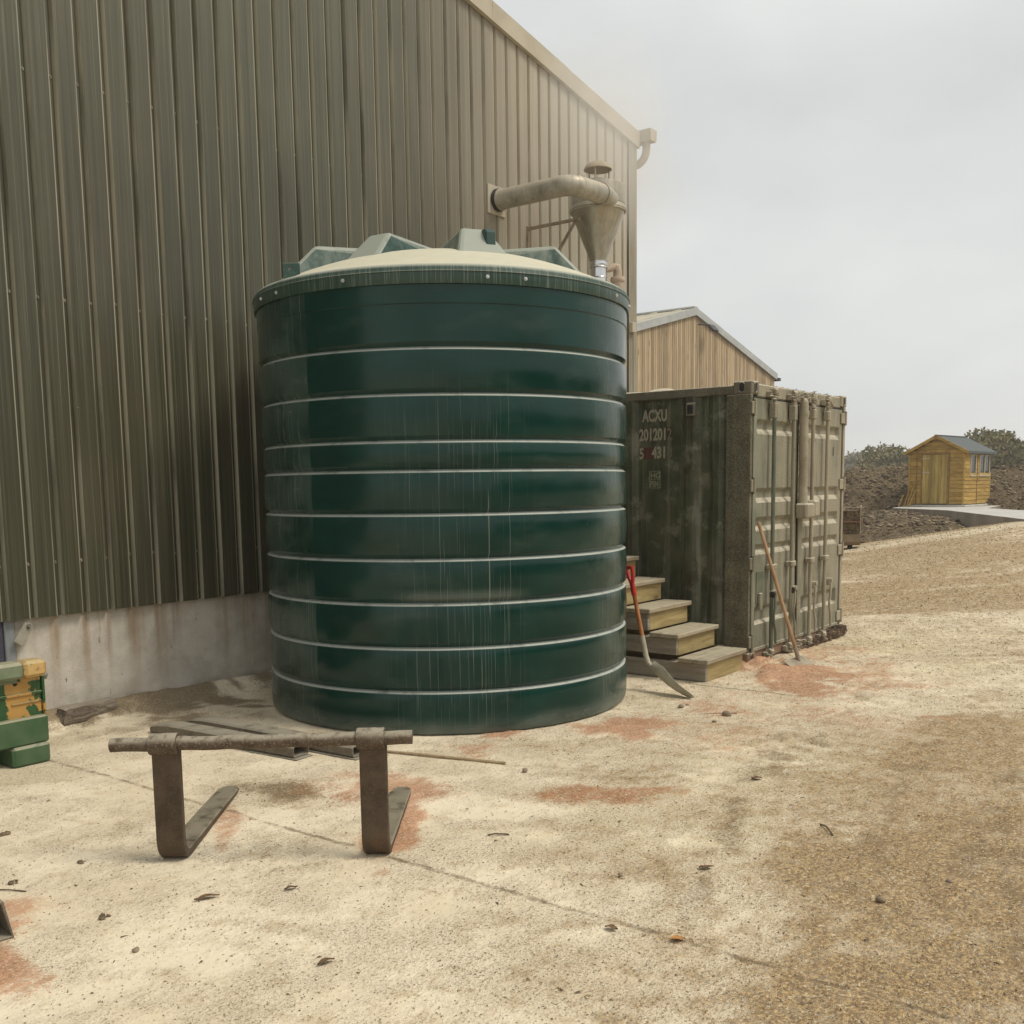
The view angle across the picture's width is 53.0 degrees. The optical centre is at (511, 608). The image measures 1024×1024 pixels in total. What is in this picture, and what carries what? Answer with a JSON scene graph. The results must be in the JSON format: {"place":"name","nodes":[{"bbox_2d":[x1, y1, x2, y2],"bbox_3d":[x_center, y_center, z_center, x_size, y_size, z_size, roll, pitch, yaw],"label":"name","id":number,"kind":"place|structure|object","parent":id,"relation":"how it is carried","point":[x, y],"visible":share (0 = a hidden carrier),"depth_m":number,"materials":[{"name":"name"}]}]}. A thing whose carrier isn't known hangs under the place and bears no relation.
{"place":"outdoors","nodes":[
{"label":"outdoors","id":0,"kind":"place"},
{"bbox_2d":[0,521,1023,1023],"bbox_3d":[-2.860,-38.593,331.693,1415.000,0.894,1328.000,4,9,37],"label":"ground","id":1,"kind":"structure","parent":0,"point":[184,939],"depth_m":4.70,"materials":[{"name":"beige concrete"}]},
{"bbox_2d":[0,831,10,836],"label":"clod","id":2,"kind":"object","parent":1,"relation":"on","point":[5,833],"visible":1,"depth_m":5.09,"materials":[{"name":"soil"}]},
{"bbox_2d":[0,899,13,941],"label":"channel section","id":3,"kind":"object","parent":1,"relation":"on","point":[6,932],"visible":1,"depth_m":3.90,"materials":[{"name":"metal"}]},
{"bbox_2d":[8,879,17,884],"bbox_3d":[-2.167,1.190,4.463,0.040,0.017,0.049,4,9,37],"label":"clod","id":4,"kind":"object","parent":1,"relation":"on","point":[11,882],"visible":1,"depth_m":4.45,"materials":[{"name":"soil"}]},
{"bbox_2d":[0,889,25,891],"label":"twig","id":5,"kind":"object","parent":1,"relation":"on","point":[14,890],"visible":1,"depth_m":4.37,"materials":[{"name":"brown wood"}]},
{"bbox_2d":[0,658,49,768],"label":"weight block","id":6,"kind":"object","parent":1,"relation":"on","point":[24,734],"depth_m":6.34,"materials":[{"name":"paint"}]},
{"bbox_2d":[56,697,116,725],"bbox_3d":[-3.125,0.745,7.537,0.119,0.130,0.470,3,8,27],"label":"timber baulk","id":7,"kind":"object","parent":1,"relation":"on","point":[76,712],"visible":1,"depth_m":7.47,"materials":[{"name":"brown wood"}]},
{"bbox_2d":[98,913,110,919],"bbox_3d":[-1.628,1.228,4.090,0.046,0.018,0.052,4,9,37],"label":"clod","id":8,"kind":"object","parent":1,"relation":"on","point":[102,916],"visible":1,"depth_m":4.09,"materials":[{"name":"soil"}]},
{"bbox_2d":[132,947,139,951],"bbox_3d":[-1.389,1.258,3.789,0.029,0.019,0.028,4,9,37],"label":"stone","id":9,"kind":"object","parent":1,"relation":"on","point":[136,949],"visible":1,"depth_m":3.78,"materials":[{"name":"beige stone"}]},
{"bbox_2d":[194,893,218,899],"bbox_3d":[-1.268,1.194,4.263,0.104,0.014,0.039,-4,8,-24],"label":"dry leaf","id":10,"kind":"object","parent":1,"relation":"on","point":[204,895],"visible":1,"depth_m":4.27,"materials":[{"name":"brown plant"}]},
{"bbox_2d":[150,721,312,760],"bbox_3d":[-1.913,0.862,6.848,1.455,0.083,0.152,4,8,33],"label":"fork extension","id":11,"kind":"object","parent":1,"relation":"on","point":[181,728],"visible":0.6,"depth_m":6.85,"materials":[{"name":"metal"}]},
{"bbox_2d":[108,727,412,857],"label":"pallet forks","id":12,"kind":"object","parent":1,"relation":"on","point":[383,810],"visible":1,"depth_m":4.63,"materials":[{"name":"metal"}]},
{"bbox_2d":[187,716,358,760],"bbox_3d":[-1.624,0.851,6.925,1.695,0.079,0.152,4,8,35],"label":"fork extension","id":13,"kind":"object","parent":1,"relation":"on","point":[349,752],"visible":0.41,"depth_m":6.93,"materials":[{"name":"metal"}]},
{"bbox_2d":[317,957,334,964],"bbox_3d":[-0.667,1.257,3.667,0.034,0.013,0.072,4,9,37],"label":"dry leaf","id":14,"kind":"object","parent":1,"relation":"on","point":[322,960],"visible":1,"depth_m":3.67,"materials":[{"name":"brown plant"}]},
{"bbox_2d":[0,0,656,709],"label":"barn","id":15,"kind":"structure","parent":1,"relation":"on","point":[182,182],"depth_m":8.15,"materials":[{"name":"metal"}]},
{"bbox_2d":[487,161,625,288],"bbox_3d":[0.594,-3.573,11.231,1.111,2.615,1.362,4,9,37],"label":"dust cyclone","id":16,"kind":"object","parent":15,"relation":"attached to","point":[598,210],"visible":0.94,"depth_m":11.07,"materials":[{"name":"metal"}]},
{"bbox_2d":[252,228,629,734],"bbox_3d":[-0.520,-1.037,8.174,2.899,3.496,2.896,4,9,37],"label":"water tank","id":17,"kind":"object","parent":1,"relation":"on","point":[443,436],"visible":1,"depth_m":6.95,"materials":[{"name":"plastic"}]},
{"bbox_2d":[387,750,505,764],"bbox_3d":[-0.445,0.927,6.417,0.876,0.022,0.024,2,7,23],"label":"garden cane","id":18,"kind":"object","parent":1,"relation":"on","point":[451,757],"visible":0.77,"depth_m":6.39,"materials":[{"name":"brown wood"}]},
{"bbox_2d":[0,645,978,996],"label":"spilled grain","id":19,"kind":"object","parent":1,"relation":"on","point":[596,735],"visible":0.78,"depth_m":6.67},
{"bbox_2d":[488,833,508,835],"bbox_3d":[-0.066,1.095,4.984,0.105,0.017,0.016,-1,7,-2],"label":"twig","id":20,"kind":"object","parent":1,"relation":"on","point":[499,834],"visible":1,"depth_m":4.98,"materials":[{"name":"brown wood"}]},
{"bbox_2d":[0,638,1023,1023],"bbox_3d":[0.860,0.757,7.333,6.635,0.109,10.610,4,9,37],"label":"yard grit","id":21,"kind":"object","parent":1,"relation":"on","point":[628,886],"visible":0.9,"depth_m":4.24,"materials":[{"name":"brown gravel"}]},
{"bbox_2d":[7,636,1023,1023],"bbox_3d":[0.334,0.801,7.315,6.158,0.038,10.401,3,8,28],"label":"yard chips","id":22,"kind":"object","parent":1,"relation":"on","point":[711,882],"visible":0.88,"depth_m":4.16,"materials":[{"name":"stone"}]},
{"bbox_2d":[605,924,617,929],"bbox_3d":[0.380,1.213,3.913,0.056,0.014,0.036,4,9,37],"label":"dry leaf","id":23,"kind":"object","parent":1,"relation":"on","point":[613,926],"visible":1,"depth_m":3.92,"materials":[{"name":"brown plant"}]},
{"bbox_2d":[626,565,693,697],"bbox_3d":[1.197,0.172,8.244,0.685,1.030,0.176,5,9,40],"label":"shovel","id":24,"kind":"object","parent":1,"relation":"on","point":[661,672],"visible":0.98,"depth_m":8.32,"materials":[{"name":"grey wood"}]},
{"bbox_2d":[670,935,684,939],"bbox_3d":[0.614,1.223,3.807,0.048,0.013,0.044,4,9,37],"label":"dry leaf","id":25,"kind":"object","parent":1,"relation":"on","point":[675,937],"visible":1,"depth_m":3.81,"materials":[{"name":"orange plant"}]},
{"bbox_2d":[623,556,746,681],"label":"wooden steps","id":26,"kind":"structure","parent":1,"relation":"on","point":[677,652],"depth_m":9.09,"materials":[{"name":"beige wood"}]},
{"bbox_2d":[637,306,780,391],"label":"timber barn","id":27,"kind":"structure","parent":1,"relation":"on","point":[689,347],"depth_m":37.47,"materials":[{"name":"wood"}]},
{"bbox_2d":[722,711,731,716],"bbox_3d":[1.560,0.767,7.468,0.076,0.049,0.044,4,9,37],"label":"stone","id":28,"kind":"object","parent":1,"relation":"on","point":[727,713],"visible":1,"depth_m":7.45,"materials":[{"name":"beige stone"}]},
{"bbox_2d":[623,380,846,661],"bbox_3d":[1.776,-0.946,11.123,3.106,2.629,2.452,4,9,37],"label":"shipping container","id":29,"kind":"object","parent":1,"relation":"on","point":[714,475],"visible":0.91,"depth_m":9.79,"materials":[{"name":"metal"}]},
{"bbox_2d":[748,388,797,656],"bbox_3d":[2.510,-0.805,9.752,0.172,2.521,1.114,4,9,37],"label":"door","id":30,"kind":"structure","parent":29,"relation":"in","point":[774,449],"depth_m":9.71,"materials":[{"name":"paint"}]},
{"bbox_2d":[793,394,846,644],"bbox_3d":[3.228,-0.923,10.649,0.220,2.521,1.436,4,9,37],"label":"door","id":31,"kind":"structure","parent":29,"relation":"in","point":[819,483],"depth_m":10.60,"materials":[{"name":"paint"}]},
{"bbox_2d":[757,522,813,665],"bbox_3d":[2.508,-0.136,9.392,0.428,1.324,0.390,4,9,37],"label":"scraper","id":32,"kind":"object","parent":1,"relation":"on","point":[798,659],"visible":0.98,"depth_m":9.35,"materials":[{"name":"brown wood"}]},
{"bbox_2d":[800,624,846,648],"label":"dirt clumps","id":33,"kind":"object","parent":1,"relation":"on","point":[836,631],"visible":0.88,"depth_m":10.94,"materials":[{"name":"brown soil"}]},
{"bbox_2d":[626,521,1023,716],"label":"grit","id":34,"kind":"object","parent":1,"relation":"on","point":[915,536],"visible":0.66,"depth_m":14.65,"materials":[{"name":"brown gravel"}]},
{"bbox_2d":[820,823,833,835],"bbox_3d":[1.532,1.071,4.992,0.013,0.020,0.171,-1,7,-3],"label":"twig","id":35,"kind":"object","parent":1,"relation":"on","point":[827,828],"visible":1,"depth_m":4.98,"materials":[{"name":"brown wood"}]},
{"bbox_2d":[842,505,861,548],"bbox_3d":[6.491,-1.668,21.128,1.320,0.865,1.222,1,7,18],"label":"bin","id":36,"kind":"object","parent":1,"relation":"on","point":[849,540],"visible":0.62,"depth_m":20.43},
{"bbox_2d":[843,510,859,533],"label":"crate","id":37,"kind":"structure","parent":36,"relation":"in","point":[850,527],"depth_m":20.42,"materials":[{"name":"brown wood"}]},
{"bbox_2d":[844,508,862,533],"bbox_3d":[6.540,-1.816,21.100,1.309,0.536,1.230,2,7,19],"label":"metal frame","id":38,"kind":"object","parent":36,"relation":"in","point":[861,514],"visible":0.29,"depth_m":20.44,"materials":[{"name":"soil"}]},
{"bbox_2d":[844,449,865,470],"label":"tree","id":39,"kind":"object","parent":1,"relation":"on","point":[850,459],"visible":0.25,"depth_m":139.00,"materials":[{"name":"green plant"}]},
{"bbox_2d":[851,441,909,467],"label":"tree","id":40,"kind":"object","parent":1,"relation":"on","point":[887,456],"visible":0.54,"depth_m":85.00,"materials":[{"name":"green plant"}]},
{"bbox_2d":[875,896,885,902],"bbox_3d":[1.486,1.176,4.144,0.042,0.027,0.026,4,9,37],"label":"stone","id":41,"kind":"object","parent":1,"relation":"on","point":[880,899],"visible":1,"depth_m":4.14,"materials":[{"name":"beige stone"}]},
{"bbox_2d":[892,505,1023,526],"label":"concrete slab","id":42,"kind":"structure","parent":1,"relation":"on","point":[973,516],"depth_m":26.14,"materials":[{"name":"grey concrete"}]},
{"bbox_2d":[903,488,909,506],"bbox_3d":[12.316,-3.459,32.019,0.249,0.574,0.055,-3,7,-15],"label":"timber offcut","id":43,"kind":"object","parent":42,"relation":"on","point":[906,497],"visible":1,"depth_m":32.00,"materials":[{"name":"wood"}]},
{"bbox_2d":[906,484,914,506],"bbox_3d":[12.392,-3.508,31.919,0.308,0.695,0.056,-2,7,-7],"label":"timber offcut","id":44,"kind":"object","parent":42,"relation":"on","point":[910,495],"visible":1,"depth_m":31.90,"materials":[{"name":"wood"}]},
{"bbox_2d":[908,490,916,506],"bbox_3d":[12.433,-3.422,31.869,0.299,0.538,0.054,-4,7,-22],"label":"timber offcut","id":45,"kind":"object","parent":42,"relation":"on","point":[912,498],"visible":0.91,"depth_m":31.86,"materials":[{"name":"wood"}]},
{"bbox_2d":[904,434,996,506],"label":"garden shed","id":46,"kind":"structure","parent":42,"relation":"on","point":[948,471],"depth_m":31.46,"materials":[{"name":"wood"}]},
{"bbox_2d":[922,454,947,503],"bbox_3d":[12.956,-3.963,31.490,0.778,1.495,0.026,6,10,44],"label":"door","id":47,"kind":"structure","parent":46,"relation":"in","point":[935,467],"depth_m":31.47,"materials":[{"name":"wood"}]},
{"bbox_2d":[970,454,976,476],"bbox_3d":[14.054,-4.361,31.280,0.038,0.675,0.460,6,10,44],"label":"window","id":48,"kind":"structure","parent":46,"relation":"in","point":[973,463],"depth_m":31.30,"materials":[{"name":"clear glass"}]},
{"bbox_2d":[979,454,989,475],"bbox_3d":[14.707,-4.450,31.951,0.038,0.675,0.860,6,10,44],"label":"window","id":49,"kind":"structure","parent":46,"relation":"in","point":[984,463],"depth_m":31.93,"materials":[{"name":"clear glass"}]},
{"bbox_2d":[964,427,1023,466],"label":"tree","id":50,"kind":"object","parent":1,"relation":"on","point":[1004,446],"visible":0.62,"depth_m":68.79,"materials":[{"name":"green plant"}]},
{"bbox_2d":[1015,439,1023,453],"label":"tree","id":51,"kind":"object","parent":1,"relation":"on","point":[1022,443],"visible":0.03,"depth_m":71.17,"materials":[{"name":"green plant"}]},
{"bbox_2d":[493,0,1023,455],"label":"sky","id":52,"kind":"structure","parent":0,"point":[837,186],"materials":[{"name":"white"}]},
{"bbox_2d":[843,464,1023,543],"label":"soil bank","id":53,"kind":"structure","parent":0,"point":[1001,498],"depth_m":32.89,"materials":[{"name":"brown soil"}]},
{"bbox_2d":[843,465,1023,545],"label":"soil clods","id":54,"kind":"object","parent":53,"relation":"on","point":[884,513],"visible":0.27,"depth_m":32.00,"materials":[{"name":"brown soil"}]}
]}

